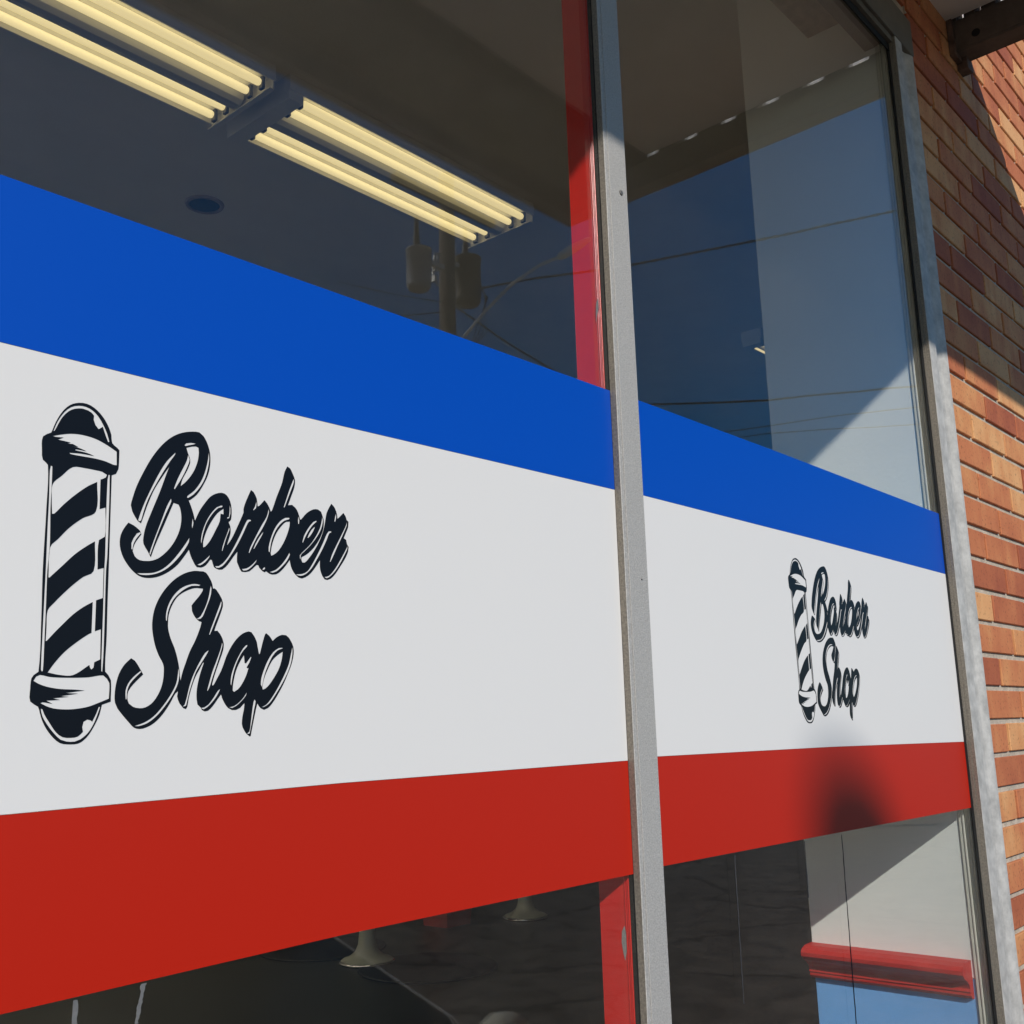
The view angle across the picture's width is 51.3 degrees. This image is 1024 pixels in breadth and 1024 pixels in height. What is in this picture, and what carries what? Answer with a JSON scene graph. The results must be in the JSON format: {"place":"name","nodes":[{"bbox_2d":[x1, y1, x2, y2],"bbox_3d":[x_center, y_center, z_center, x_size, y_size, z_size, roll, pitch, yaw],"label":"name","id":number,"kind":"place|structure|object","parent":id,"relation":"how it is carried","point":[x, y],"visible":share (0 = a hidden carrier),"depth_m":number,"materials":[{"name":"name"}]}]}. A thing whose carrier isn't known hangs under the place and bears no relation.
{"place":"outdoors","nodes":[
{"label":"outdoors","id":0,"kind":"place"},
{"bbox_2d":[0,0,776,529],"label":"ceiling","id":1,"kind":"structure","parent":0,"point":[476,86],"depth_m":4.04,"materials":[{"name":"paint"}]},
{"bbox_2d":[0,0,275,131],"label":"fluorescent light","id":2,"kind":"object","parent":1,"relation":"attached to","point":[154,49],"visible":1,"depth_m":3.24,"materials":[{"name":"glass"}]},
{"bbox_2d":[185,195,223,213],"bbox_3d":[-1.237,-1.235,4.290,0.154,0.008,0.154,-12,-15,40],"label":"ceiling speaker","id":3,"kind":"object","parent":1,"relation":"attached to","point":[203,204],"visible":1,"depth_m":4.29,"materials":[{"name":"blue"}]},
{"bbox_2d":[226,73,533,249],"bbox_3d":[-0.448,-1.273,4.016,0.359,0.086,1.220,-12,-15,40],"label":"fluorescent light","id":4,"kind":"object","parent":1,"relation":"attached to","point":[298,121],"visible":0.98,"depth_m":3.90,"materials":[{"name":"white glass"}]},
{"bbox_2d":[741,327,764,353],"bbox_3d":[1.709,-0.872,6.272,0.120,0.086,1.220,-12,-15,40],"label":"fluorescent light","id":5,"kind":"object","parent":1,"relation":"attached to","point":[752,339],"visible":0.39,"depth_m":5.83,"materials":[{"name":"glass"}]},
{"bbox_2d":[0,839,818,1023],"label":"floor","id":6,"kind":"structure","parent":0,"point":[548,970],"depth_m":6.66,"materials":[{"name":"tile"}]},
{"bbox_2d":[259,935,386,961],"bbox_3d":[-1.356,3.125,7.645,0.908,0.012,0.908,-12,-15,40],"label":"floor mat","id":7,"kind":"object","parent":6,"relation":"on","point":[340,947],"visible":0.69,"depth_m":7.51,"materials":[{"name":"black rubber"}]},
{"bbox_2d":[339,928,394,968],"bbox_3d":[-0.979,2.661,7.201,0.660,0.722,0.660,-12,-15,40],"label":"pedestal table","id":8,"kind":"object","parent":6,"relation":"on","point":[367,953],"visible":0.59,"depth_m":7.08,"materials":[{"name":"grey metal"}]},
{"bbox_2d":[503,895,547,921],"bbox_3d":[0.100,2.943,8.730,0.660,0.722,0.660,-12,-15,40],"label":"pedestal table","id":9,"kind":"object","parent":6,"relation":"on","point":[525,910],"visible":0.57,"depth_m":8.59,"materials":[{"name":"grey metal"}]},
{"bbox_2d":[737,0,979,1023],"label":"interior pier","id":10,"kind":"structure","parent":6,"relation":"on","point":[840,396],"depth_m":2.53,"materials":[{"name":"white paint"}]},
{"bbox_2d":[423,908,471,927],"bbox_3d":[-0.522,3.059,8.522,0.356,0.445,0.356,-12,-15,40],"label":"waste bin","id":11,"kind":"object","parent":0,"point":[454,919],"visible":0.08,"depth_m":8.38,"materials":[{"name":"black plastic"}]},
{"bbox_3d":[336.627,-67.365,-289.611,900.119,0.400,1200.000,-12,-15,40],"label":"ground","id":12,"kind":"structure","parent":0,"visible":0},
{"bbox_2d":[770,0,1023,1009],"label":"brick wall","id":13,"kind":"structure","parent":12,"relation":"on","point":[972,130],"depth_m":2.69,"materials":[{"name":"brick"}]},
{"bbox_2d":[561,0,1023,1023],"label":"storefront window","id":14,"kind":"structure","parent":13,"relation":"attached to","point":[635,952],"depth_m":1.55,"materials":[{"name":"metal"}]},
{"bbox_2d":[72,1000,77,1023],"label":"residue streak","id":15,"kind":"object","parent":14,"relation":"attached to","point":[75,1012],"visible":1,"depth_m":0.78,"materials":[{"name":"grey"}]},
{"bbox_2d":[135,983,146,1023],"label":"residue streak","id":16,"kind":"object","parent":14,"relation":"attached to","point":[142,989],"visible":1,"depth_m":0.82,"materials":[{"name":"grey"}]},
{"bbox_2d":[0,174,632,1014],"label":"vinyl window sign","id":17,"kind":"object","parent":14,"relation":"attached to","point":[254,584],"visible":1,"depth_m":0.97,"materials":[{"name":"white plastic"}]},
{"bbox_2d":[734,855,743,1002],"bbox_3d":[0.313,0.574,1.469,0.001,0.193,0.004,-12,-15,40],"label":"residue streak","id":18,"kind":"object","parent":14,"relation":"attached to","point":[739,928],"visible":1,"depth_m":1.47,"materials":[{"name":"grey liquid"}]},
{"bbox_2d":[638,400,970,865],"bbox_3d":[0.546,0.224,1.823,0.001,0.627,1.186,-12,-15,40],"label":"vinyl window sign","id":19,"kind":"object","parent":14,"relation":"attached to","point":[789,638],"visible":1,"depth_m":1.70,"materials":[{"name":"white plastic"}]},
{"bbox_2d":[804,841,808,897],"bbox_3d":[0.452,0.548,1.636,0.001,0.082,0.004,-12,-15,40],"label":"residue streak","id":20,"kind":"object","parent":14,"relation":"attached to","point":[806,871],"visible":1,"depth_m":1.64,"materials":[{"name":"grey liquid"}]},
{"bbox_2d":[841,835,856,1023],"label":"drip streak","id":21,"kind":"object","parent":14,"relation":"attached to","point":[849,934],"visible":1,"depth_m":1.71,"materials":[{"name":"black"}]},
{"bbox_2d":[929,0,1023,76],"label":"canopy","id":22,"kind":"object","parent":13,"relation":"attached to","point":[976,29],"visible":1,"depth_m":2.87,"materials":[{"name":"metal"}]}
]}

